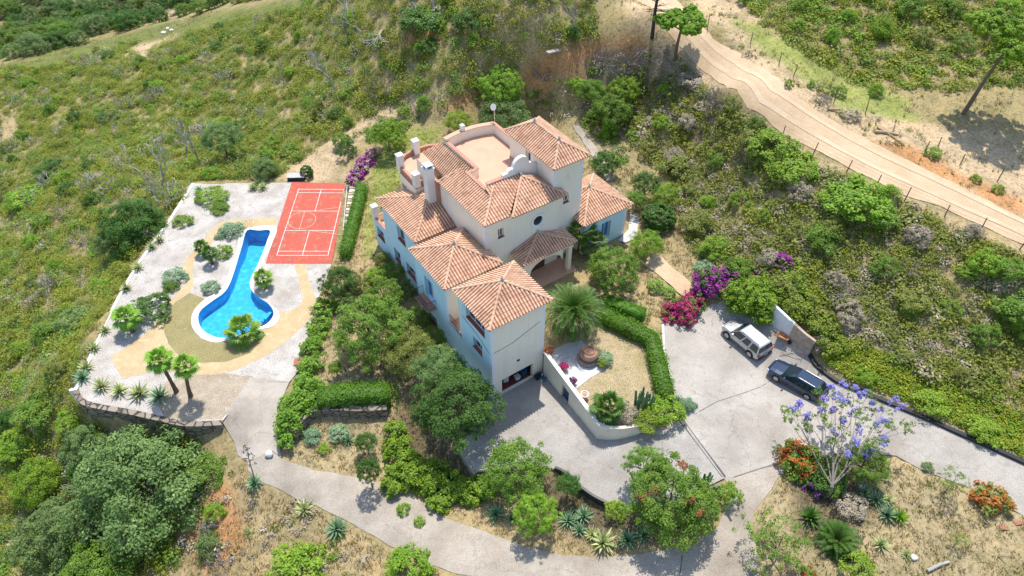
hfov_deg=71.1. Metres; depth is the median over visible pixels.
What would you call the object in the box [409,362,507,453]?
fruit tree
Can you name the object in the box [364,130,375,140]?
scrub bush
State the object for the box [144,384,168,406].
agave
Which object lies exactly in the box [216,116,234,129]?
scrub bush
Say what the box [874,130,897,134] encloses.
log
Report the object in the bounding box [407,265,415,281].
window
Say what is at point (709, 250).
scrub bush
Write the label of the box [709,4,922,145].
scrub
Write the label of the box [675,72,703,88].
wild bush
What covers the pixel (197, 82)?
scrub bush
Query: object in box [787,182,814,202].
scrub bush
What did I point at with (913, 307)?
wild bush
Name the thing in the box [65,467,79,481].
scrub bush
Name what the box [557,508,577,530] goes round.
agave
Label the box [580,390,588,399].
planter urn
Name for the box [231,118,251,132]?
scrub bush
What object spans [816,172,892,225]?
wild bush
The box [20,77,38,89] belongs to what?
scrub bush
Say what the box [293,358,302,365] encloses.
manhole cover
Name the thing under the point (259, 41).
scrub bush
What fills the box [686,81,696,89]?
scrub bush
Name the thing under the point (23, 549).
acacia tree
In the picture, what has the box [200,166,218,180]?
scrub bush
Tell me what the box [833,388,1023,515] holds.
entry road
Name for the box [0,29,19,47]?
wood tree
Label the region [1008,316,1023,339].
scrub bush
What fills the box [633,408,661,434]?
shrub
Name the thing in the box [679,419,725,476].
drain channel
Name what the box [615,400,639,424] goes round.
shrub
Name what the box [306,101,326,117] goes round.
scrub bush
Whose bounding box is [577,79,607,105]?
tree
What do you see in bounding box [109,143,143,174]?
dead tree
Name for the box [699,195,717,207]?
scrub bush
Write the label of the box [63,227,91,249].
dead bush
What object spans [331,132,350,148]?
scrub bush
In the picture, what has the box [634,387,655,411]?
column cactus
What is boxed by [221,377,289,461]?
terrace ramp
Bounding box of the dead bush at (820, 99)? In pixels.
[808,95,830,109]
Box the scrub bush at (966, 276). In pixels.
[954,264,979,279]
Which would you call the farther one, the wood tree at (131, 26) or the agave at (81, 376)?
the wood tree at (131, 26)
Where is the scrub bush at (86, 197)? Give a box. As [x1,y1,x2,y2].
[80,190,100,205]
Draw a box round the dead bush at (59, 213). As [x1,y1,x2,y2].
[49,205,72,221]
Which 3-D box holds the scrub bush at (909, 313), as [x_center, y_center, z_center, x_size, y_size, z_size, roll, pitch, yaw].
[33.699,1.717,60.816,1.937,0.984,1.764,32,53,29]
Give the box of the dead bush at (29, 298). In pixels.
[19,289,44,313]
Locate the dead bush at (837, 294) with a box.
[818,278,849,304]
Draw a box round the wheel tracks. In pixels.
[647,0,1023,235]
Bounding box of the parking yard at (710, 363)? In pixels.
[661,300,844,477]
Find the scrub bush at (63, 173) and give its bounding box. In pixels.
[51,169,71,186]
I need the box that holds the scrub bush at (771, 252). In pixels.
[755,248,778,266]
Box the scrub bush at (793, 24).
[788,18,807,30]
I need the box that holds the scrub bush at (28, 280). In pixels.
[22,276,37,287]
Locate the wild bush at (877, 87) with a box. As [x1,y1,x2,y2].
[867,82,886,96]
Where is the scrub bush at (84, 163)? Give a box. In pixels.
[78,158,100,171]
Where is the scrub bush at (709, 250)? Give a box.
[699,242,715,257]
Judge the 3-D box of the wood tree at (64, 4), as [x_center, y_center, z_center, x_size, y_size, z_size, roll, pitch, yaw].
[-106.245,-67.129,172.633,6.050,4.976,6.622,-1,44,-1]
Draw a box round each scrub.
[0,0,601,575]
[173,454,467,575]
[333,54,654,164]
[616,57,1023,421]
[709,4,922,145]
[739,0,1023,92]
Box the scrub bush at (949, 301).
[937,298,964,316]
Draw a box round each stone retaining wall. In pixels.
[72,387,223,437]
[289,404,387,440]
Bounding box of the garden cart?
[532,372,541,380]
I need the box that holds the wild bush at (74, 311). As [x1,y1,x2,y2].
[52,304,93,336]
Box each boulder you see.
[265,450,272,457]
[748,566,756,574]
[910,554,917,560]
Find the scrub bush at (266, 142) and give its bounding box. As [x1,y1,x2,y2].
[257,134,282,151]
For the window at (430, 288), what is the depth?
65.66 m
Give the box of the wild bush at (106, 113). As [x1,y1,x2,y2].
[96,108,120,124]
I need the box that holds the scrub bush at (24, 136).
[19,132,31,141]
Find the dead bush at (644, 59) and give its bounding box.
[632,46,661,62]
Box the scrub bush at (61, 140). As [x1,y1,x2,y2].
[56,138,69,147]
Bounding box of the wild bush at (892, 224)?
[851,199,901,230]
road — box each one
[248,451,784,575]
[636,0,1023,243]
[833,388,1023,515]
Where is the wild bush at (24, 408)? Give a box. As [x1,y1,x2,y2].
[9,390,54,431]
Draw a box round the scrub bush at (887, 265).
[867,253,903,277]
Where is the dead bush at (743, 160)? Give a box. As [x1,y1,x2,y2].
[731,150,756,168]
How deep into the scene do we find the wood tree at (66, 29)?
151.32 m
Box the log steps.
[343,186,354,231]
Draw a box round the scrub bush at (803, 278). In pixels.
[782,273,809,292]
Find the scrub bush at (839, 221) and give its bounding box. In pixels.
[819,215,850,239]
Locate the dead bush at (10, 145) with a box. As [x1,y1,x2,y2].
[0,138,19,151]
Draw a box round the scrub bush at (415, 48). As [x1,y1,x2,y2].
[413,38,431,54]
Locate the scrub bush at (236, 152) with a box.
[227,144,248,158]
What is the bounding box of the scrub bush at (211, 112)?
[208,110,217,116]
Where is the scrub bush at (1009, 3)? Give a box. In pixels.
[994,0,1023,14]
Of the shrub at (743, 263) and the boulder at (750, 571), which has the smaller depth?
the boulder at (750, 571)
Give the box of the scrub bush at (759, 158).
[747,147,770,168]
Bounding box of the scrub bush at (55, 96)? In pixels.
[47,95,63,104]
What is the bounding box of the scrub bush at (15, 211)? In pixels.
[11,206,20,214]
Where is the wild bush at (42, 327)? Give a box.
[27,318,58,348]
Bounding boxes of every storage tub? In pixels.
[514,373,520,380]
[520,368,527,375]
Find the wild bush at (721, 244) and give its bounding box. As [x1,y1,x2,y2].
[698,236,730,259]
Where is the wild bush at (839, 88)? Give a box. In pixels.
[832,85,848,98]
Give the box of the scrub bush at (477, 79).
[470,76,484,87]
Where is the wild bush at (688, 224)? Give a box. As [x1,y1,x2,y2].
[676,208,714,234]
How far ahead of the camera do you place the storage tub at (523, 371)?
63.90 m
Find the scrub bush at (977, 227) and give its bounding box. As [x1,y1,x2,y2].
[961,222,985,238]
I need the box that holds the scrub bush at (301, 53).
[298,51,309,59]
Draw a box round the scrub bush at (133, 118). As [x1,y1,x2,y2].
[123,113,138,126]
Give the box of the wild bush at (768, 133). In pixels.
[745,127,804,161]
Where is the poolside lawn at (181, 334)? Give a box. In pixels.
[163,293,262,362]
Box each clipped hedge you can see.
[307,378,400,409]
[337,180,369,260]
[592,302,678,406]
[600,292,651,324]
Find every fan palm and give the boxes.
[109,302,142,334]
[143,345,178,393]
[170,352,201,397]
[193,239,208,253]
[200,244,218,264]
[221,312,264,350]
[252,267,273,289]
[586,388,627,425]
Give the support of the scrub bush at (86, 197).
on the ground at (328, 164)
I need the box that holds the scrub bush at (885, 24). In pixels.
[869,16,894,38]
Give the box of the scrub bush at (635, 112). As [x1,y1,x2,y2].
[624,110,638,120]
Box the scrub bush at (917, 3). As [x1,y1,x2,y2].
[893,0,923,16]
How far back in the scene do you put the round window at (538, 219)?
65.54 m
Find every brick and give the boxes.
[999,526,1008,530]
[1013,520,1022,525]
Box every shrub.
[130,292,171,324]
[161,266,189,287]
[162,280,179,292]
[165,451,191,478]
[171,214,194,227]
[185,452,227,490]
[193,529,222,561]
[194,185,229,209]
[200,280,220,293]
[203,500,228,521]
[210,201,230,214]
[211,244,232,259]
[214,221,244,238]
[263,540,332,575]
[299,165,313,178]
[302,425,321,444]
[316,442,332,453]
[327,422,349,442]
[334,138,357,156]
[351,277,371,293]
[363,265,388,285]
[374,251,392,265]
[378,260,405,280]
[383,541,435,575]
[392,279,416,298]
[396,502,410,516]
[405,306,431,328]
[413,515,425,527]
[421,325,446,345]
[597,350,613,367]
[604,499,625,522]
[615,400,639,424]
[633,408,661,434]
[641,202,676,232]
[646,394,686,425]
[680,396,697,411]
[693,260,715,272]
[717,480,745,505]
[729,256,754,279]
[773,438,827,485]
[801,454,849,496]
[801,478,829,499]
[801,566,816,575]
[814,472,842,499]
[831,491,868,521]
[838,548,878,575]
[921,462,934,472]
[968,479,1018,516]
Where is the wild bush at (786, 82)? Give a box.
[784,78,792,86]
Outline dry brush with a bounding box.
[593,46,678,82]
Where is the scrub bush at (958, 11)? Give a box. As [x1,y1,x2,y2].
[934,0,965,16]
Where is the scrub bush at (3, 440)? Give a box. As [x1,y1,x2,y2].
[0,438,13,460]
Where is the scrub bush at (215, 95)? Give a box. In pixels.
[209,90,226,101]
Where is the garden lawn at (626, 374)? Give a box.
[544,313,671,425]
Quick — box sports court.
[266,182,344,263]
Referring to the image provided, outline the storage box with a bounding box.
[286,173,305,180]
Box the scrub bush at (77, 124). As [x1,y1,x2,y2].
[72,122,85,132]
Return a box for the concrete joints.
[679,379,851,575]
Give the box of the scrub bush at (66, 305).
[59,302,71,314]
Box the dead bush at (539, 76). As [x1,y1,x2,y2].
[532,68,556,81]
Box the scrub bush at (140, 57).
[131,54,147,66]
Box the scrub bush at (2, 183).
[0,181,11,190]
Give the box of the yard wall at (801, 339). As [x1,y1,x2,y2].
[754,289,816,354]
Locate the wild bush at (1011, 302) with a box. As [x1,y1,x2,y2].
[989,288,1023,327]
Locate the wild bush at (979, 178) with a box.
[969,173,982,182]
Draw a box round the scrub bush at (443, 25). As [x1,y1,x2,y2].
[428,18,447,29]
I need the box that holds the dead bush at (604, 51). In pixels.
[591,45,614,72]
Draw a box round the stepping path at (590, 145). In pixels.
[573,125,613,181]
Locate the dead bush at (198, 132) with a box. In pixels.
[186,122,210,136]
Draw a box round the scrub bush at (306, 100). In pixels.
[299,96,313,108]
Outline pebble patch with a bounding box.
[551,341,603,388]
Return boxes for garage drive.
[459,372,723,506]
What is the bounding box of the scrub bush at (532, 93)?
[526,90,539,98]
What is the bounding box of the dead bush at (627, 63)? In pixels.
[612,45,645,73]
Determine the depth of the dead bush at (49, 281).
80.75 m
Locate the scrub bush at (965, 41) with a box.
[952,33,978,53]
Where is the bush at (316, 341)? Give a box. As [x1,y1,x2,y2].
[295,297,342,373]
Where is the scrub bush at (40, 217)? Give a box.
[28,213,53,229]
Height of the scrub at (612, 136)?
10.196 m
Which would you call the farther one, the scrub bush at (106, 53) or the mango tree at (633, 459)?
the scrub bush at (106, 53)
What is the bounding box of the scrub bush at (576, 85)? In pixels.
[565,77,585,91]
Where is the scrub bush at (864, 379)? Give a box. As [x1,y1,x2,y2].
[852,366,878,386]
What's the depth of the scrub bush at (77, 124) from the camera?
113.91 m
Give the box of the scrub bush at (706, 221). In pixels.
[690,211,715,235]
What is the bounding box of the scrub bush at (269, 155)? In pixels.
[257,147,277,159]
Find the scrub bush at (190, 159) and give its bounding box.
[184,156,200,166]
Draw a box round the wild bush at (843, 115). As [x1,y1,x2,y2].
[839,107,862,120]
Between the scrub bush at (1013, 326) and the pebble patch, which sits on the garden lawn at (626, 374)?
the pebble patch
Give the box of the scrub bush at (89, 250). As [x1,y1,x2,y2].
[86,243,101,257]
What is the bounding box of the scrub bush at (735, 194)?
[727,188,753,209]
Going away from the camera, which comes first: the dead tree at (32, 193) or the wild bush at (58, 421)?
the wild bush at (58, 421)
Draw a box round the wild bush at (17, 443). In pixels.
[0,424,36,462]
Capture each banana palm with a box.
[566,218,598,251]
[579,229,607,259]
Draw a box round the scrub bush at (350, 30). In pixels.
[345,26,356,34]
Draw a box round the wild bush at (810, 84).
[806,79,815,88]
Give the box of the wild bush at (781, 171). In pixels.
[763,150,820,186]
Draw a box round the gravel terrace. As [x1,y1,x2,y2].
[79,182,342,420]
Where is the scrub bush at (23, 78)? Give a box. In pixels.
[19,76,29,84]
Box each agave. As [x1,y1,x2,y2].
[72,368,89,385]
[76,358,93,372]
[88,341,100,353]
[91,375,111,393]
[99,324,111,335]
[108,381,127,399]
[119,281,132,291]
[124,381,151,401]
[131,261,145,270]
[144,240,156,249]
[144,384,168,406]
[153,233,163,242]
[192,185,204,194]
[244,473,264,490]
[247,183,257,190]
[252,178,262,185]
[257,181,268,190]
[293,498,314,515]
[324,514,347,541]
[340,433,354,445]
[485,502,505,523]
[505,510,516,524]
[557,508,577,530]
[572,520,586,535]
[574,505,594,524]
[585,525,599,542]
[591,527,619,554]
[618,529,637,551]
[632,521,654,544]
[657,530,675,547]
[671,395,684,410]
[797,502,824,527]
[857,483,871,496]
[866,488,889,508]
[872,535,890,552]
[877,503,899,524]
[883,494,896,505]
[892,505,910,525]
[901,548,913,559]
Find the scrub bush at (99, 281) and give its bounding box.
[89,277,111,295]
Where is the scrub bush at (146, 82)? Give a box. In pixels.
[143,78,155,89]
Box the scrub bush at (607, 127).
[601,122,619,138]
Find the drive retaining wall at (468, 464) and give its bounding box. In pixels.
[452,438,476,480]
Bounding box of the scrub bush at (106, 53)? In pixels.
[100,50,115,60]
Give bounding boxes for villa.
[369,116,633,397]
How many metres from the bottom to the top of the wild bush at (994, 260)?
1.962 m
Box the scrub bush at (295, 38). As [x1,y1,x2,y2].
[293,30,302,41]
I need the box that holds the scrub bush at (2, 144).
[0,141,13,152]
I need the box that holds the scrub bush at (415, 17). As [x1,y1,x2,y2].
[410,6,433,22]
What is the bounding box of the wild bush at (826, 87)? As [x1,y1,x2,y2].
[815,80,834,94]
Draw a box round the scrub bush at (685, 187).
[682,182,698,196]
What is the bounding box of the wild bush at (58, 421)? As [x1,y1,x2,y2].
[53,406,82,433]
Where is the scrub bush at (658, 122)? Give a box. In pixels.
[651,114,671,128]
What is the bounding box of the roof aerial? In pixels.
[490,104,495,120]
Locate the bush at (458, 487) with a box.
[378,420,499,514]
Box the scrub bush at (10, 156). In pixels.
[6,154,17,163]
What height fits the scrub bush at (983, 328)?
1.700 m
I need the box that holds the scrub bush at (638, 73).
[629,70,644,83]
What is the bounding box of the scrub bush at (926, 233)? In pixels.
[901,223,933,249]
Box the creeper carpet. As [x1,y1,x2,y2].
[811,331,1023,457]
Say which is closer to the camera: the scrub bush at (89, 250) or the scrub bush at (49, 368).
the scrub bush at (49, 368)
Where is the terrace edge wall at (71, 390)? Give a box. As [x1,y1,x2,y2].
[69,183,194,406]
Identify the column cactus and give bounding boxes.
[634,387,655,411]
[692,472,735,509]
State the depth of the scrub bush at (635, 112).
85.10 m
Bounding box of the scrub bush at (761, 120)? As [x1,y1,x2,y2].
[747,115,767,128]
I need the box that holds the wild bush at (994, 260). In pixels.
[966,247,1008,277]
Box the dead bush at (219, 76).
[213,71,228,82]
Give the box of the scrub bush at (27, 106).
[22,103,32,109]
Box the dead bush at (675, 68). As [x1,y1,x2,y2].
[666,55,704,79]
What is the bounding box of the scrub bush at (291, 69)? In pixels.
[284,66,296,77]
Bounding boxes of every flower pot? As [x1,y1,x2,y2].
[544,346,553,354]
[559,362,568,370]
[569,376,576,384]
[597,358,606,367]
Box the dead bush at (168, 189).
[144,178,187,214]
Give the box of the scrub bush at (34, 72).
[32,67,42,75]
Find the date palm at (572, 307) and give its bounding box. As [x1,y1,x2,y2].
[545,282,609,345]
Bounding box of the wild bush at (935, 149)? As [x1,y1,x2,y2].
[922,146,942,157]
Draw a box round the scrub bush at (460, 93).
[451,85,467,96]
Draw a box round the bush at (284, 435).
[272,371,324,448]
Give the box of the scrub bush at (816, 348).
[812,335,827,352]
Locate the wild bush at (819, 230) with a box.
[804,222,842,255]
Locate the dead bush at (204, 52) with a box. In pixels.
[194,51,213,64]
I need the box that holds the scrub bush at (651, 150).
[637,142,659,156]
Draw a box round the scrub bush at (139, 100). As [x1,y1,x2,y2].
[136,96,147,103]
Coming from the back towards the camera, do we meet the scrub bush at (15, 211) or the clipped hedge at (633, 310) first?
the scrub bush at (15, 211)
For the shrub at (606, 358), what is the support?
on the garden lawn at (626, 374)
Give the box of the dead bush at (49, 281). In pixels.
[34,269,71,296]
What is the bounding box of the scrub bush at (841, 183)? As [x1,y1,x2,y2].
[831,180,851,196]
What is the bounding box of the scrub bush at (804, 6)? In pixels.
[793,0,812,9]
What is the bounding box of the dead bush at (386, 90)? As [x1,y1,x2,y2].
[363,78,393,99]
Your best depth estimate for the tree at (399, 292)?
67.90 m
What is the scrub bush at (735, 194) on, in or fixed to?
on the ground at (328, 164)
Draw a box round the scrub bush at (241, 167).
[234,164,247,174]
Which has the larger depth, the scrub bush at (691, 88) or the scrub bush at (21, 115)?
the scrub bush at (21, 115)
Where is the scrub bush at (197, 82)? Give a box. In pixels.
[194,81,202,87]
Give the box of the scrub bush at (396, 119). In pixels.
[383,117,406,132]
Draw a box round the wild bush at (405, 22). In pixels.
[397,4,446,33]
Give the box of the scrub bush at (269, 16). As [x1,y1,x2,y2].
[264,14,274,22]
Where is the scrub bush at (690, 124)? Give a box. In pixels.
[677,113,698,132]
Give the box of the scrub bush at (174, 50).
[167,46,183,56]
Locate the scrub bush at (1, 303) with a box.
[0,298,13,309]
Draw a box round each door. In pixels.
[531,259,544,271]
[563,387,568,400]
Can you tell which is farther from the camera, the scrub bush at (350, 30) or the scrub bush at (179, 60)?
the scrub bush at (179, 60)
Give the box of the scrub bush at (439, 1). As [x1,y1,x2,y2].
[438,0,454,4]
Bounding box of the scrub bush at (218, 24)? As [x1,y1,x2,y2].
[213,21,224,29]
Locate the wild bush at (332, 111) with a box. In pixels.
[327,106,344,119]
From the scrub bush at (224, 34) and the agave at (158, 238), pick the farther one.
the scrub bush at (224, 34)
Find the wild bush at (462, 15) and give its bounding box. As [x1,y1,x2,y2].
[449,6,481,29]
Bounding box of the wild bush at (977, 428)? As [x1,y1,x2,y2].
[963,412,1002,449]
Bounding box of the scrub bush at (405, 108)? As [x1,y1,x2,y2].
[396,106,408,115]
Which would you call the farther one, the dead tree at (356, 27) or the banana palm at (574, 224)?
the dead tree at (356, 27)
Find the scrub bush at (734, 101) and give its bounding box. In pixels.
[721,94,742,110]
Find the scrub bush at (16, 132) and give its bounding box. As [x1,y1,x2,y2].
[13,130,23,137]
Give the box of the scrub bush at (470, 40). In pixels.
[465,31,481,48]
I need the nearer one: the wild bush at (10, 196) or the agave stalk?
the agave stalk
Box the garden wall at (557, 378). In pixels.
[543,351,653,439]
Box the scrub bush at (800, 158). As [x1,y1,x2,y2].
[790,154,806,166]
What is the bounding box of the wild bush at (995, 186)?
[991,184,1004,193]
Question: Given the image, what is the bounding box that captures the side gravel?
[619,214,639,242]
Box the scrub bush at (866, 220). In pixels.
[854,202,885,226]
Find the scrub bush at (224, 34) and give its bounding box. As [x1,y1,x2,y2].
[217,31,230,41]
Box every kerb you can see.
[554,466,608,507]
[662,324,674,409]
[808,354,1023,464]
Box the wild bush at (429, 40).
[417,37,439,52]
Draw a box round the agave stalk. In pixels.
[242,445,256,479]
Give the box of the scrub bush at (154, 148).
[143,145,161,156]
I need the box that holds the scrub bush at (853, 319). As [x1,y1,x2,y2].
[835,298,867,324]
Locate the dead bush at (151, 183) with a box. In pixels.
[129,174,166,198]
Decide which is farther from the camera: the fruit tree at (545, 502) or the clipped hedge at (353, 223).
the clipped hedge at (353, 223)
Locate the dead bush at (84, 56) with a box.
[78,52,100,67]
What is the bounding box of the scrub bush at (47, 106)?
[40,102,57,115]
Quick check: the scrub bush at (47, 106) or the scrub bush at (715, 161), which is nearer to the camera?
the scrub bush at (715, 161)
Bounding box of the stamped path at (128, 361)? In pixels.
[111,218,316,377]
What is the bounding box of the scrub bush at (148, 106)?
[145,103,156,111]
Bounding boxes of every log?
[827,108,847,111]
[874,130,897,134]
[878,127,904,144]
[926,560,949,571]
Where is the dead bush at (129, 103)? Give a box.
[114,95,135,110]
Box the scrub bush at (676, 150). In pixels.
[664,145,684,165]
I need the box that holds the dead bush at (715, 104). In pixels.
[695,84,728,114]
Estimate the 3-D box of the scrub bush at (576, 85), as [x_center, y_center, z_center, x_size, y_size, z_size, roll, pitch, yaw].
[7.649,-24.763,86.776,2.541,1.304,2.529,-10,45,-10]
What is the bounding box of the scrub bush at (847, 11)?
[836,8,857,21]
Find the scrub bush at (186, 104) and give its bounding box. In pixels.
[182,98,202,112]
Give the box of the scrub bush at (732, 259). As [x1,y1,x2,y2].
[723,256,740,271]
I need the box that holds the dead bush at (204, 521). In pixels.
[197,516,212,536]
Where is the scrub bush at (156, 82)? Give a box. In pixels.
[147,79,165,94]
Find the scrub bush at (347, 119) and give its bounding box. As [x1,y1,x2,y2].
[340,116,352,127]
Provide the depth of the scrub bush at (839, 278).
62.54 m
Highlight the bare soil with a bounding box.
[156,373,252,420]
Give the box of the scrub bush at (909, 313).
[896,300,919,316]
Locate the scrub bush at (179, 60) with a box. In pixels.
[173,54,189,66]
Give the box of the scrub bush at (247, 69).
[242,63,259,76]
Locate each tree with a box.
[0,0,22,15]
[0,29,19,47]
[0,43,21,59]
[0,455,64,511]
[0,485,109,575]
[1,14,22,24]
[1,18,18,31]
[4,88,14,109]
[5,26,23,39]
[6,4,28,20]
[11,19,30,30]
[13,33,51,56]
[14,31,41,49]
[15,185,36,207]
[18,0,43,4]
[19,5,42,21]
[19,21,48,36]
[28,15,44,25]
[38,0,61,16]
[40,15,58,31]
[41,0,64,9]
[42,30,73,50]
[43,20,79,41]
[46,20,77,32]
[50,10,75,22]
[53,123,67,138]
[53,422,217,562]
[56,0,85,14]
[57,16,74,23]
[57,423,114,473]
[58,534,146,575]
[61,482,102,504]
[66,29,91,45]
[68,8,87,19]
[71,0,101,16]
[71,16,83,31]
[77,12,110,35]
[77,14,105,32]
[81,1,107,17]
[89,224,136,257]
[94,197,168,251]
[95,0,116,12]
[98,9,114,26]
[98,175,114,194]
[105,12,116,29]
[109,3,133,14]
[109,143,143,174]
[111,9,143,29]
[111,13,140,30]
[124,0,142,10]
[133,0,157,7]
[134,9,152,23]
[142,2,163,16]
[142,4,170,23]
[149,141,171,188]
[152,134,166,149]
[155,0,171,8]
[167,0,200,9]
[167,118,187,155]
[173,2,192,16]
[174,131,199,165]
[186,0,212,14]
[197,121,245,160]
[207,0,230,7]
[246,156,279,179]
[268,61,288,89]
[303,51,336,96]
[316,265,362,300]
[327,360,342,376]
[328,6,347,37]
[331,293,415,372]
[337,0,348,18]
[338,2,363,35]
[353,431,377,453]
[354,456,381,487]
[359,358,378,373]
[361,28,388,46]
[363,276,403,311]
[366,118,406,149]
[378,325,437,379]
[406,1,419,28]
[408,343,467,392]
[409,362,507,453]
[424,0,442,14]
[442,110,474,131]
[475,96,531,128]
[478,63,525,111]
[479,436,553,506]
[495,29,515,47]
[511,488,562,538]
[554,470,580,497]
[563,4,579,40]
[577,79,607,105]
[584,245,642,293]
[586,92,632,127]
[588,149,621,175]
[608,74,641,102]
[618,449,725,553]
[619,444,668,486]
[625,189,647,211]
[628,228,665,257]
[629,170,661,196]
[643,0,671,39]
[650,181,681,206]
[653,3,707,60]
[731,506,812,575]
[780,379,916,500]
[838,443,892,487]
[936,465,971,494]
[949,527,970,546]
[961,8,1023,114]
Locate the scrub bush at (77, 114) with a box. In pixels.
[65,111,82,123]
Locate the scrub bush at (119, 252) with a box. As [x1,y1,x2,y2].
[108,248,125,262]
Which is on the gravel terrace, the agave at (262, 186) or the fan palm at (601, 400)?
the agave at (262, 186)
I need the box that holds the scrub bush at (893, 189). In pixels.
[877,184,903,206]
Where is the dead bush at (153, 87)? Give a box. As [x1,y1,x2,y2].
[140,85,165,100]
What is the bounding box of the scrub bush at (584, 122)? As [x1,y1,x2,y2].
[579,114,596,125]
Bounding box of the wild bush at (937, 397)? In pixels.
[910,388,950,418]
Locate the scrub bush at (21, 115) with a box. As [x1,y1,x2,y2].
[17,113,29,119]
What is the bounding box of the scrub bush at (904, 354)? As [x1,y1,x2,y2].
[894,347,917,364]
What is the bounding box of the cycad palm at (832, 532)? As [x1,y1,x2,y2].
[813,518,863,561]
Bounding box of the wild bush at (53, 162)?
[31,157,65,182]
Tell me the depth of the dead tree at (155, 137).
99.91 m
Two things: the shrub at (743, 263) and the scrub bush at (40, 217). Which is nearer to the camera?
the shrub at (743, 263)
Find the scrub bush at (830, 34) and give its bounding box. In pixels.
[824,27,842,45]
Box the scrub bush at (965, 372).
[946,366,973,385]
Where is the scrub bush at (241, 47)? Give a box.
[235,45,243,52]
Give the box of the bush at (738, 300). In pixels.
[719,273,789,325]
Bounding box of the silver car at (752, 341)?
[722,318,772,359]
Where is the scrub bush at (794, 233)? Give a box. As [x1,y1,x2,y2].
[786,222,803,237]
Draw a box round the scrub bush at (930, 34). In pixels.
[911,27,936,45]
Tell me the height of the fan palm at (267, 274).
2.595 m
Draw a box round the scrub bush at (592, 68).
[588,66,602,75]
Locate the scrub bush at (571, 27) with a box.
[564,24,580,39]
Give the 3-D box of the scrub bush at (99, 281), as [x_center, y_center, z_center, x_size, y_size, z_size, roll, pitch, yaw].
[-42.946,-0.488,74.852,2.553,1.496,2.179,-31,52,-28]
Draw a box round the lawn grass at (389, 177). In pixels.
[363,127,437,259]
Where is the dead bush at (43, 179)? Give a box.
[36,170,58,190]
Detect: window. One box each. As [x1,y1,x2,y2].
[378,230,384,242]
[395,251,401,265]
[398,227,405,246]
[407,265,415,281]
[427,279,433,298]
[431,315,436,327]
[465,310,484,337]
[473,339,482,356]
[498,228,504,238]
[531,213,544,227]
[563,195,569,203]
[601,221,608,235]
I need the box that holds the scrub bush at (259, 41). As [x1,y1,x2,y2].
[254,35,270,49]
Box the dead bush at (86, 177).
[74,170,106,192]
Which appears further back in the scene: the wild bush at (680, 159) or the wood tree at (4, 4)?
the wood tree at (4, 4)
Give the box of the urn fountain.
[577,345,598,367]
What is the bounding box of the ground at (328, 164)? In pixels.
[0,0,1023,575]
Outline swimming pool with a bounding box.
[191,220,279,342]
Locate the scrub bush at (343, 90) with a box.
[336,87,352,98]
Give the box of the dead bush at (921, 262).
[900,257,925,276]
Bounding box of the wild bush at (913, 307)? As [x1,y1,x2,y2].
[890,287,932,313]
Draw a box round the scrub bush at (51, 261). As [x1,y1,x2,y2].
[44,257,63,272]
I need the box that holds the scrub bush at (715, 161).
[705,149,725,167]
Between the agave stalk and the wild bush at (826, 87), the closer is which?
the agave stalk
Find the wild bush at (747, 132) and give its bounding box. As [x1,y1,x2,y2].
[737,127,779,156]
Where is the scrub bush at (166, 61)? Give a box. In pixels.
[156,58,174,70]
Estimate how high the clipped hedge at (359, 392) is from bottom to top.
2.210 m
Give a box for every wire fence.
[707,15,1021,181]
[783,125,1023,249]
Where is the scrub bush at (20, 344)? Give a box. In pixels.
[9,339,30,357]
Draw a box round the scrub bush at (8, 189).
[0,185,15,200]
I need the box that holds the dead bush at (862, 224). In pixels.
[846,206,877,232]
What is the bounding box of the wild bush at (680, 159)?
[655,153,694,176]
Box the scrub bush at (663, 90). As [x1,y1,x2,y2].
[656,81,673,95]
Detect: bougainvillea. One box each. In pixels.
[344,148,378,188]
[660,290,706,328]
[690,264,739,298]
[749,251,793,275]
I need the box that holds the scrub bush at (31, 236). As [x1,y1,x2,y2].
[20,232,42,248]
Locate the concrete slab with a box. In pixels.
[546,48,560,54]
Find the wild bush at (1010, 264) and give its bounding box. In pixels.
[990,256,1023,283]
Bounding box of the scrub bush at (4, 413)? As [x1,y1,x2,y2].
[0,406,16,432]
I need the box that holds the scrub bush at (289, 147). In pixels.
[282,141,298,152]
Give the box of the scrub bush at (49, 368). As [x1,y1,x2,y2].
[38,356,68,382]
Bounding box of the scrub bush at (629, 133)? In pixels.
[626,128,639,138]
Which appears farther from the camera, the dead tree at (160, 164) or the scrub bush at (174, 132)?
the scrub bush at (174, 132)
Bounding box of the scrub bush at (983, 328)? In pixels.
[966,322,1001,349]
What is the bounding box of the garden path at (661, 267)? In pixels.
[645,254,692,295]
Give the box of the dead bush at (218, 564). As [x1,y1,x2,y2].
[203,548,230,574]
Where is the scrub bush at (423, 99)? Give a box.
[416,95,432,111]
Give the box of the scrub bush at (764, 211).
[755,208,771,222]
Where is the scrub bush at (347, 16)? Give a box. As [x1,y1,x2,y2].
[341,10,356,26]
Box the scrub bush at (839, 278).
[825,268,848,286]
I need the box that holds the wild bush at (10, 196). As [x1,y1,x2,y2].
[2,183,49,215]
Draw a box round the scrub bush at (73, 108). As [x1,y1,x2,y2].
[68,105,80,113]
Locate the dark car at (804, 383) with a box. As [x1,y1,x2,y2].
[767,359,828,401]
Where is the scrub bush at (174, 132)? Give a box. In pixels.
[167,129,187,143]
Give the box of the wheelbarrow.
[770,329,791,343]
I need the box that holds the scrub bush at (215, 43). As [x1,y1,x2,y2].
[210,41,224,50]
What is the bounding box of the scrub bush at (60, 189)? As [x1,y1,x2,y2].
[54,180,75,196]
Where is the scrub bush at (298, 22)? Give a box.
[293,20,304,27]

